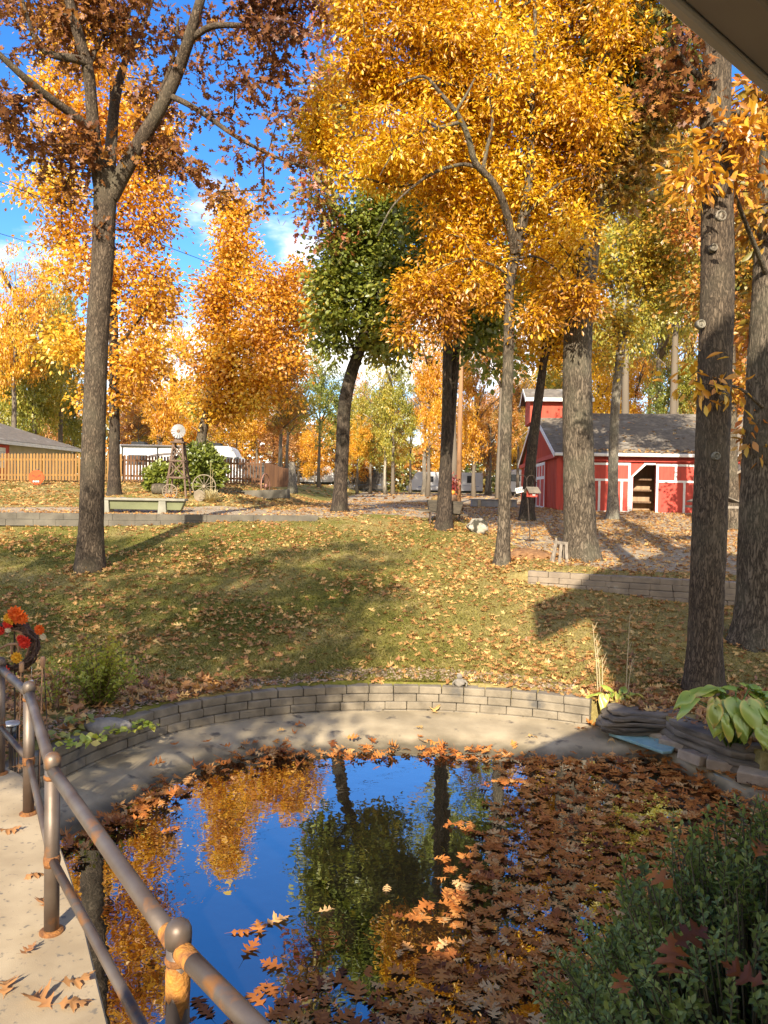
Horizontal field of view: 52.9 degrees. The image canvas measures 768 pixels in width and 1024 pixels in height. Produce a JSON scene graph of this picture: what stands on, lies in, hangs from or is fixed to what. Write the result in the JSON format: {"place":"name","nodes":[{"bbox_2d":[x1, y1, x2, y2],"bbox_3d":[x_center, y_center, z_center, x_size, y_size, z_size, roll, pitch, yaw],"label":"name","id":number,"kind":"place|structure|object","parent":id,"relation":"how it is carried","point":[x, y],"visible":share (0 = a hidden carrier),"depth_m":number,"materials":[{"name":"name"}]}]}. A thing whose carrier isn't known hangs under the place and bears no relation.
{"place":"outdoors","nodes":[
{"label":"outdoors","id":0,"kind":"place"},
{"bbox_2d":[0,768,107,1023],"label":"walkway","id":1,"kind":"structure","parent":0,"point":[59,958],"depth_m":3.72,"materials":[{"name":"concrete"}]},
{"bbox_2d":[0,657,270,1023],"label":"railing","id":2,"kind":"object","parent":1,"relation":"on","point":[185,961],"visible":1,"depth_m":3.07,"materials":[{"name":"metal"}]},
{"bbox_2d":[0,492,737,574],"bbox_3d":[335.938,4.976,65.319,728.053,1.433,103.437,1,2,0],"label":"gravel drive","id":3,"kind":"structure","parent":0,"point":[625,549],"depth_m":22.97,"materials":[{"name":"gravel"}]},
{"bbox_2d":[104,497,187,513],"bbox_3d":[-7.233,-0.167,22.358,3.030,0.480,0.440,1,2,0],"label":"concrete bench","id":4,"kind":"object","parent":3,"relation":"on","point":[160,505],"visible":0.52,"depth_m":22.23,"materials":[{"name":"concrete"}]},
{"bbox_2d":[348,469,382,491],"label":"travel trailer","id":5,"kind":"object","parent":3,"relation":"on","point":[377,482],"visible":0.57,"depth_m":110.72,"materials":[{"name":"white metal"}]},
{"bbox_2d":[351,382,382,493],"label":"oak tree","id":6,"kind":"object","parent":3,"relation":"on","point":[360,409],"visible":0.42,"depth_m":84.54,"materials":[{"name":"yellow plant"}]},
{"bbox_2d":[0,500,737,576],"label":"fallen leaves","id":7,"kind":"object","parent":3,"relation":"on","point":[553,513],"visible":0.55,"depth_m":23.37,"materials":[{"name":"plant"}]},
{"bbox_2d":[238,482,520,502],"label":"fallen leaves","id":8,"kind":"object","parent":3,"relation":"on","point":[414,495],"visible":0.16,"depth_m":65.85,"materials":[{"name":"orange plant"}]},
{"bbox_2d":[364,394,401,494],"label":"oak tree","id":9,"kind":"object","parent":3,"relation":"on","point":[379,431],"visible":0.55,"depth_m":81.50,"materials":[{"name":"yellow plant"}]},
{"bbox_2d":[361,357,421,494],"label":"oak tree","id":10,"kind":"object","parent":3,"relation":"on","point":[388,390],"visible":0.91,"depth_m":78.61,"materials":[{"name":"yellow plant"}]},
{"bbox_2d":[395,397,420,493],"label":"oak tree","id":11,"kind":"object","parent":3,"relation":"on","point":[410,474],"visible":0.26,"depth_m":87.78,"materials":[{"name":"yellow plant"}]},
{"bbox_2d":[404,324,442,496],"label":"maple tree","id":12,"kind":"object","parent":3,"relation":"on","point":[425,379],"visible":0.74,"depth_m":69.15,"materials":[{"name":"orange plant"}]},
{"bbox_2d":[412,360,441,495],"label":"oak tree","id":13,"kind":"object","parent":3,"relation":"on","point":[424,481],"visible":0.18,"depth_m":77.65,"materials":[{"name":"orange plant"}]},
{"bbox_2d":[403,472,482,492],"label":"travel trailer","id":14,"kind":"object","parent":3,"relation":"on","point":[417,479],"visible":0.34,"depth_m":96.73,"materials":[{"name":"white metal"}]},
{"bbox_2d":[430,359,473,471],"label":"maple tree","id":15,"kind":"object","parent":3,"relation":"on","point":[436,463],"visible":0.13,"depth_m":107.38,"materials":[{"name":"orange plant"}]},
{"bbox_2d":[456,345,462,501],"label":"utility pole","id":16,"kind":"object","parent":3,"relation":"on","point":[459,437],"visible":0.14,"depth_m":44.78,"materials":[{"name":"brown wood"}]},
{"bbox_2d":[456,350,498,496],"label":"maple tree","id":17,"kind":"object","parent":3,"relation":"on","point":[472,416],"visible":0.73,"depth_m":74.37,"materials":[{"name":"orange plant"}]},
{"bbox_2d":[464,383,499,495],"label":"maple tree","id":18,"kind":"object","parent":3,"relation":"on","point":[495,405],"visible":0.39,"depth_m":89.76,"materials":[{"name":"orange plant"}]},
{"bbox_2d":[474,282,535,498],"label":"oak tree","id":19,"kind":"object","parent":3,"relation":"on","point":[499,382],"visible":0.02,"depth_m":64.69,"materials":[{"name":"orange plant"}]},
{"bbox_2d":[489,395,527,497],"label":"oak tree","id":20,"kind":"object","parent":3,"relation":"on","point":[519,438],"visible":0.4,"depth_m":69.55,"materials":[{"name":"orange plant"}]},
{"bbox_2d":[512,362,535,496],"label":"oak tree","id":21,"kind":"object","parent":3,"relation":"on","point":[519,387],"visible":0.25,"depth_m":79.62,"materials":[{"name":"orange plant"}]},
{"bbox_2d":[494,224,625,520],"bbox_3d":[5.861,-4.763,26.898,4.596,10.385,4.212,1,2,0],"label":"hickory tree","id":22,"kind":"object","parent":3,"relation":"on","point":[543,355],"visible":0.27,"depth_m":26.77,"materials":[{"name":"orange plant"}]},
{"bbox_2d":[591,336,638,413],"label":"maple tree","id":23,"kind":"object","parent":3,"relation":"on","point":[599,394],"visible":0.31,"depth_m":60.75,"materials":[{"name":"yellow plant"}]},
{"bbox_2d":[518,389,742,512],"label":"barn","id":24,"kind":"structure","parent":3,"relation":"on","point":[660,481],"depth_m":32.96,"materials":[{"name":"red wood"}]},
{"bbox_2d":[536,462,546,506],"bbox_3d":[7.470,-1.242,36.742,0.092,2.180,3.150,1,2,4],"label":"sliding door","id":25,"kind":"structure","parent":24,"relation":"in","point":[541,469],"depth_m":36.26,"materials":[{"name":"white paint"}]},
{"bbox_2d":[594,463,630,511],"bbox_3d":[8.850,-0.999,31.767,2.490,2.060,0.082,1,2,4],"label":"sliding door","id":26,"kind":"structure","parent":24,"relation":"in","point":[601,469],"depth_m":31.70,"materials":[{"name":"white paint"}]},
{"bbox_2d":[655,464,693,512],"bbox_3d":[12.602,-0.900,31.472,2.980,2.070,0.082,1,2,4],"label":"sliding door","id":27,"kind":"structure","parent":24,"relation":"in","point":[674,482],"depth_m":31.51,"materials":[{"name":"white paint"}]},
{"bbox_2d":[592,133,684,413],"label":"oak tree","id":28,"kind":"object","parent":3,"relation":"on","point":[625,394],"visible":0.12,"depth_m":54.60,"materials":[{"name":"yellow plant"}]},
{"bbox_2d":[620,351,657,413],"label":"maple tree","id":29,"kind":"object","parent":3,"relation":"on","point":[637,395],"visible":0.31,"depth_m":65.14,"materials":[{"name":"orange plant"}]},
{"bbox_2d":[544,0,734,562],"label":"oak tree","id":30,"kind":"object","parent":3,"relation":"on","point":[580,537],"visible":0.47,"depth_m":16.90,"materials":[{"name":"brown plant"}]},
{"bbox_2d":[583,121,700,519],"bbox_3d":[9.315,-7.154,27.869,6.444,15.147,5.069,1,2,0],"label":"oak tree","id":31,"kind":"object","parent":3,"relation":"on","point":[644,270],"visible":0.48,"depth_m":27.48,"materials":[{"name":"yellow plant"}]},
{"bbox_2d":[616,198,698,413],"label":"oak tree","id":32,"kind":"object","parent":3,"relation":"on","point":[666,344],"visible":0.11,"depth_m":69.19,"materials":[{"name":"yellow plant"}]},
{"bbox_2d":[636,124,699,413],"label":"oak tree","id":33,"kind":"object","parent":3,"relation":"on","point":[673,387],"visible":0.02,"depth_m":57.47,"materials":[{"name":"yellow plant"}]},
{"bbox_2d":[639,351,697,413],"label":"oak tree","id":34,"kind":"object","parent":3,"relation":"on","point":[685,389],"visible":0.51,"depth_m":59.97,"materials":[{"name":"green plant"}]},
{"bbox_2d":[649,268,698,412],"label":"oak tree","id":35,"kind":"object","parent":3,"relation":"on","point":[690,346],"visible":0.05,"depth_m":78.27,"materials":[{"name":"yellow plant"}]},
{"bbox_2d":[629,87,760,529],"bbox_3d":[10.866,-6.332,24.768,5.703,14.080,5.046,1,2,0],"label":"oak tree","id":36,"kind":"object","parent":3,"relation":"on","point":[744,270],"visible":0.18,"depth_m":24.72,"materials":[{"name":"orange plant"}]},
{"bbox_2d":[0,0,761,489],"label":"sky","id":37,"kind":"structure","parent":0,"point":[278,238],"materials":[{"name":"blue"}]},
{"bbox_2d":[0,480,767,769],"bbox_3d":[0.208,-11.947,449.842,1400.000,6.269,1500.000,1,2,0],"label":"lawn","id":38,"kind":"structure","parent":0,"point":[761,757],"depth_m":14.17,"materials":[{"name":"plant"}]},
{"bbox_2d":[17,661,23,773],"bbox_3d":[-3.051,1.816,6.490,0.118,1.111,0.099,1,2,0],"label":"garden stake","id":39,"kind":"object","parent":38,"relation":"on","point":[21,667],"visible":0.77,"depth_m":6.48,"materials":[{"name":"orange metal"}]},
{"bbox_2d":[0,605,45,771],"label":"wreath","id":40,"kind":"object","parent":39,"relation":"hanging from","point":[15,618],"visible":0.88,"depth_m":6.60,"materials":[{"name":"orange plant"}]},
{"bbox_2d":[0,346,41,429],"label":"maple tree","id":41,"kind":"object","parent":38,"relation":"on","point":[8,411],"visible":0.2,"depth_m":61.67,"materials":[{"name":"yellow plant"}]},
{"bbox_2d":[0,237,62,427],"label":"maple tree","id":42,"kind":"object","parent":38,"relation":"on","point":[12,366],"visible":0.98,"depth_m":56.87,"materials":[{"name":"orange plant"}]},
{"bbox_2d":[1,296,73,436],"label":"oak tree","id":43,"kind":"object","parent":38,"relation":"on","point":[38,400],"visible":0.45,"depth_m":61.19,"materials":[{"name":"yellow plant"}]},
{"bbox_2d":[16,658,62,710],"bbox_3d":[-3.908,1.966,8.795,0.588,0.664,0.383,2,2,21],"label":"shrub","id":44,"kind":"object","parent":38,"relation":"on","point":[54,691],"visible":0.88,"depth_m":8.71,"materials":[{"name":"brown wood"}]},
{"bbox_2d":[0,423,80,479],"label":"building","id":45,"kind":"structure","parent":38,"relation":"on","point":[13,440],"depth_m":49.83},
{"bbox_2d":[29,261,86,442],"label":"oak tree","id":46,"kind":"object","parent":38,"relation":"on","point":[60,426],"visible":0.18,"depth_m":65.08,"materials":[{"name":"yellow plant"}]},
{"bbox_2d":[0,453,122,480],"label":"picket fence","id":47,"kind":"object","parent":38,"relation":"on","point":[40,465],"visible":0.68,"depth_m":34.93,"materials":[{"name":"brown wood"}]},
{"bbox_2d":[41,360,83,479],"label":"maple tree","id":48,"kind":"object","parent":38,"relation":"on","point":[72,429],"visible":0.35,"depth_m":68.78,"materials":[{"name":"orange plant"}]},
{"bbox_2d":[45,629,148,707],"bbox_3d":[-3.339,1.827,8.955,1.124,0.956,0.815,1,2,0],"label":"shrub","id":49,"kind":"object","parent":38,"relation":"on","point":[96,689],"visible":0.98,"depth_m":8.88,"materials":[{"name":"green plant"}]},
{"bbox_2d":[0,10,211,495],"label":"maple tree","id":50,"kind":"object","parent":38,"relation":"on","point":[144,305],"visible":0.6,"depth_m":27.26,"materials":[{"name":"orange plant"}]},
{"bbox_2d":[5,665,257,759],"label":"fallen leaves","id":51,"kind":"object","parent":38,"relation":"on","point":[65,700],"visible":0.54,"depth_m":9.34,"materials":[{"name":"brown plant"}]},
{"bbox_2d":[120,404,164,444],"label":"oak tree","id":52,"kind":"object","parent":38,"relation":"on","point":[137,424],"visible":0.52,"depth_m":79.86,"materials":[{"name":"orange plant"}]},
{"bbox_2d":[0,512,317,525],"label":"retaining wall","id":53,"kind":"structure","parent":38,"relation":"on","point":[36,519],"depth_m":20.53,"materials":[{"name":"concrete"}]},
{"bbox_2d":[133,396,184,444],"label":"oak tree","id":54,"kind":"object","parent":38,"relation":"on","point":[151,413],"visible":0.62,"depth_m":61.08,"materials":[{"name":"orange plant"}]},
{"bbox_2d":[120,289,198,444],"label":"maple tree","id":55,"kind":"object","parent":38,"relation":"on","point":[158,393],"visible":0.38,"depth_m":60.97,"materials":[{"name":"orange plant"}]},
{"bbox_2d":[139,458,180,491],"bbox_3d":[-8.617,-1.287,29.575,1.398,1.590,1.250,0,2,-36],"label":"bush","id":56,"kind":"object","parent":38,"relation":"on","point":[156,472],"visible":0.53,"depth_m":29.30,"materials":[{"name":"green plant"}]},
{"bbox_2d":[0,479,324,509],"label":"fallen leaves","id":57,"kind":"object","parent":38,"relation":"on","point":[267,503],"visible":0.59,"depth_m":29.80,"materials":[{"name":"orange plant"}]},
{"bbox_2d":[0,0,342,573],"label":"oak tree","id":58,"kind":"object","parent":38,"relation":"on","point":[110,179],"visible":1,"depth_m":15.22,"materials":[{"name":"brown plant"}]},
{"bbox_2d":[164,424,191,496],"bbox_3d":[-7.170,-1.772,26.998,0.780,2.552,0.846,1,2,0],"label":"garden windmill","id":59,"kind":"object","parent":38,"relation":"on","point":[179,430],"visible":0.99,"depth_m":26.74,"materials":[{"name":"brown wood"}]},
{"bbox_2d":[160,382,200,444],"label":"maple tree","id":60,"kind":"object","parent":38,"relation":"on","point":[188,429],"visible":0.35,"depth_m":74.19,"materials":[{"name":"orange plant"}]},
{"bbox_2d":[120,442,247,481],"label":"motorhome","id":61,"kind":"object","parent":38,"relation":"on","point":[141,449],"visible":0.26,"depth_m":54.66,"materials":[{"name":"white metal"}]},
{"bbox_2d":[122,455,261,484],"bbox_3d":[-8.792,-1.752,35.563,6.282,1.608,0.165,1,2,-8],"label":"picket fence","id":62,"kind":"object","parent":38,"relation":"on","point":[149,460],"visible":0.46,"depth_m":35.72,"materials":[{"name":"wood"}]},
{"bbox_2d":[172,439,230,491],"bbox_3d":[-7.138,-1.651,30.155,2.376,2.436,1.793,1,2,0],"label":"bush","id":63,"kind":"object","parent":38,"relation":"on","point":[208,454],"visible":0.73,"depth_m":29.74,"materials":[{"name":"green plant"}]},
{"bbox_2d":[194,388,271,482],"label":"maple tree","id":64,"kind":"object","parent":38,"relation":"on","point":[244,433],"visible":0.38,"depth_m":79.60,"materials":[{"name":"orange plant"}]},
{"bbox_2d":[159,182,328,444],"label":"maple tree","id":65,"kind":"object","parent":38,"relation":"on","point":[250,384],"visible":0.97,"depth_m":43.80,"materials":[{"name":"orange plant"}]},
{"bbox_2d":[264,463,288,486],"bbox_3d":[-4.768,-1.550,34.444,0.100,1.340,3.088,0,2,-29],"label":"board fence","id":66,"kind":"object","parent":38,"relation":"on","point":[278,476],"visible":0.82,"depth_m":34.43,"materials":[{"name":"brown wood"}]},
{"bbox_2d":[256,410,298,466],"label":"maple tree","id":67,"kind":"object","parent":38,"relation":"on","point":[275,447],"visible":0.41,"depth_m":89.47,"materials":[{"name":"orange plant"}]},
{"bbox_2d":[77,461,495,492],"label":"undergrowth","id":68,"kind":"object","parent":38,"relation":"on","point":[400,482],"visible":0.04,"depth_m":122.61,"materials":[{"name":"brown plant"}]},
{"bbox_2d":[257,365,317,466],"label":"oak tree","id":69,"kind":"object","parent":38,"relation":"on","point":[278,426],"visible":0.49,"depth_m":51.72,"materials":[{"name":"orange plant"}]},
{"bbox_2d":[264,342,324,467],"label":"oak tree","id":70,"kind":"object","parent":38,"relation":"on","point":[311,402],"visible":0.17,"depth_m":59.56,"materials":[{"name":"orange plant"}]},
{"bbox_2d":[20,666,574,740],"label":"pebbles","id":71,"kind":"object","parent":38,"relation":"on","point":[127,702],"visible":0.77,"depth_m":10.32,"materials":[{"name":"gravel"}]},
{"bbox_2d":[283,387,316,483],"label":"oak tree","id":72,"kind":"object","parent":38,"relation":"on","point":[298,465],"visible":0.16,"depth_m":111.27,"materials":[{"name":"orange plant"}]},
{"bbox_2d":[295,415,332,484],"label":"maple tree","id":73,"kind":"object","parent":38,"relation":"on","point":[312,463],"visible":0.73,"depth_m":104.23,"materials":[{"name":"orange plant"}]},
{"bbox_2d":[299,352,355,487],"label":"oak tree","id":74,"kind":"object","parent":38,"relation":"on","point":[329,399],"visible":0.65,"depth_m":66.93,"materials":[{"name":"green plant"}]},
{"bbox_2d":[5,404,664,492],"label":"wood","id":75,"kind":"object","parent":38,"relation":"on","point":[418,451],"visible":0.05,"depth_m":130.00,"materials":[{"name":"orange plant"}]},
{"bbox_2d":[334,412,375,493],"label":"oak tree","id":76,"kind":"object","parent":38,"relation":"on","point":[353,448],"visible":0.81,"depth_m":83.04,"materials":[{"name":"orange plant"}]},
{"bbox_2d":[270,0,454,511],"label":"green tree","id":77,"kind":"object","parent":38,"relation":"on","point":[353,245],"visible":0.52,"depth_m":23.16,"materials":[{"name":"green plant"}]},
{"bbox_2d":[0,511,767,713],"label":"fallen leaves","id":78,"kind":"object","parent":38,"relation":"on","point":[652,705],"visible":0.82,"depth_m":13.27,"materials":[{"name":"brown plant"}]},
{"bbox_2d":[40,710,767,839],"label":"pond basin","id":79,"kind":"object","parent":38,"relation":"in","point":[102,785],"visible":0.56,"depth_m":9.13,"materials":[{"name":"concrete"}]},
{"bbox_2d":[5,683,591,789],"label":"retaining wall","id":80,"kind":"structure","parent":79,"relation":"on","point":[184,715],"depth_m":9.92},
{"bbox_2d":[53,732,106,750],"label":"trailing weeds","id":81,"kind":"object","parent":80,"relation":"on","point":[84,738],"visible":0.99,"depth_m":7.72,"materials":[{"name":"green plant"}]},
{"bbox_2d":[84,717,131,738],"bbox_3d":[-2.963,2.293,8.207,0.546,0.240,0.302,1,2,0],"label":"grey rock","id":82,"kind":"object","parent":80,"relation":"on","point":[98,725],"visible":0.71,"depth_m":8.12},
{"bbox_2d":[60,728,641,868],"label":"fallen leaves","id":83,"kind":"object","parent":79,"relation":"on","point":[113,817],"visible":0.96,"depth_m":8.49,"materials":[{"name":"brown plant"}]},
{"bbox_2d":[609,734,674,753],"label":"liner slab","id":84,"kind":"structure","parent":79,"relation":"on","point":[650,743],"depth_m":8.94,"materials":[{"name":"blue paint"}]},
{"bbox_2d":[595,703,679,736],"bbox_3d":[3.112,2.523,9.363,1.091,0.305,0.568,1,2,0],"label":"ledge rock","id":85,"kind":"object","parent":84,"relation":"on","point":[619,719],"visible":0.64,"depth_m":9.18,"materials":[{"name":"stone"}]},
{"bbox_2d":[677,749,707,766],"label":"edging block","id":86,"kind":"structure","parent":79,"relation":"on","point":[694,757],"depth_m":8.34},
{"bbox_2d":[628,737,767,819],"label":"fallen leaves","id":87,"kind":"object","parent":79,"relation":"on","point":[697,779],"visible":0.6,"depth_m":8.06,"materials":[{"name":"brown plant"}]},
{"bbox_2d":[660,716,761,775],"bbox_3d":[3.638,2.603,8.578,0.419,0.366,1.420,0,2,-24],"label":"ledge rock","id":88,"kind":"object","parent":79,"relation":"on","point":[697,736],"visible":0.68,"depth_m":8.40,"materials":[{"name":"stone"}]},
{"bbox_2d":[737,765,767,787],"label":"edging block","id":89,"kind":"structure","parent":79,"relation":"on","point":[752,776],"depth_m":7.80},
{"bbox_2d":[414,500,475,523],"bbox_3d":[1.709,0.001,21.608,1.711,0.674,0.720,1,2,0],"label":"wheelbarrow","id":90,"kind":"object","parent":38,"relation":"on","point":[457,508],"visible":0.82,"depth_m":21.32,"materials":[{"name":"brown wood"}]},
{"bbox_2d":[281,0,677,566],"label":"hickory tree","id":91,"kind":"object","parent":38,"relation":"on","point":[451,58],"visible":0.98,"depth_m":16.08,"materials":[{"name":"yellow plant"}]},
{"bbox_2d":[374,56,604,530],"bbox_3d":[2.711,-6.001,21.190,6.626,13.171,4.663,0,2,-40],"label":"twin trunk tree","id":92,"kind":"object","parent":38,"relation":"on","point":[483,331],"visible":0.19,"depth_m":20.58,"materials":[{"name":"orange plant"}]},
{"bbox_2d":[585,684,644,710],"bbox_3d":[2.940,2.381,9.871,0.792,0.320,0.394,1,2,-17],"label":"hosta","id":93,"kind":"object","parent":38,"relation":"on","point":[603,701],"visible":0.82,"depth_m":9.76,"materials":[{"name":"yellow plant"}]},
{"bbox_2d":[528,570,735,605],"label":"retaining wall","id":94,"kind":"structure","parent":38,"relation":"on","point":[656,588],"depth_m":14.78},
{"bbox_2d":[574,681,767,750],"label":"fallen leaves","id":95,"kind":"object","parent":38,"relation":"on","point":[701,713],"visible":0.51,"depth_m":9.72,"materials":[{"name":"brown plant"}]},
{"bbox_2d":[616,23,734,697],"bbox_3d":[3.752,-4.058,9.925,4.521,13.146,3.242,0,2,-22],"label":"oak tree","id":96,"kind":"object","parent":38,"relation":"on","point":[704,657],"visible":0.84,"depth_m":9.99,"materials":[{"name":"brown plant"}]},
{"bbox_2d":[648,10,767,652],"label":"hickory tree","id":97,"kind":"object","parent":38,"relation":"on","point":[748,628],"visible":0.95,"depth_m":11.90,"materials":[{"name":"orange plant"}]},
{"bbox_2d":[657,0,767,94],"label":"house","id":98,"kind":"structure","parent":38,"relation":"on","point":[734,33],"depth_m":1.42,"materials":[{"name":"paint"}]},
{"bbox_2d":[673,683,767,750],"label":"hosta","id":99,"kind":"object","parent":38,"relation":"on","point":[726,716],"visible":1,"depth_m":7.90,"materials":[{"name":"green plant"}]},
{"bbox_2d":[60,751,767,1023],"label":"pond water","id":100,"kind":"structure","parent":0,"point":[245,845],"depth_m":6.21,"materials":[{"name":"blue liquid"}]},
{"bbox_2d":[190,933,531,1023],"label":"floating leaves","id":101,"kind":"object","parent":100,"relation":"on","point":[321,1017],"visible":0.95,"depth_m":4.69,"materials":[{"name":"orange plant"}]},
{"bbox_2d":[354,748,767,1023],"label":"floating leaves","id":102,"kind":"object","parent":100,"relation":"on","point":[494,860],"visible":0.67,"depth_m":6.15,"materials":[{"name":"brown plant"}]},
{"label":"garden bed","id":103,"kind":"structure","parent":0,"visible":0},
{"bbox_2d":[526,792,767,1023],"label":"boxwood bush","id":104,"kind":"object","parent":103,"relation":"on","point":[728,908],"visible":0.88,"depth_m":2.17,"materials":[{"name":"green plant"}]},
{"bbox_2d":[651,932,694,977],"bbox_3d":[0.564,0.896,1.543,0.115,0.054,0.082,0,2,-38],"label":"oak leaf","id":105,"kind":"object","parent":104,"relation":"attached to","point":[672,952],"visible":1,"depth_m":1.56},
{"bbox_2d":[673,918,710,949],"bbox_3d":[0.648,0.906,1.649,0.096,0.048,0.069,1,2,12],"label":"oak leaf","id":106,"kind":"object","parent":104,"relation":"on","point":[692,934],"visible":0.92,"depth_m":1.65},
{"bbox_2d":[720,956,767,986],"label":"oak leaf","id":107,"kind":"object","parent":104,"relation":"on","point":[734,970],"visible":1,"depth_m":1.53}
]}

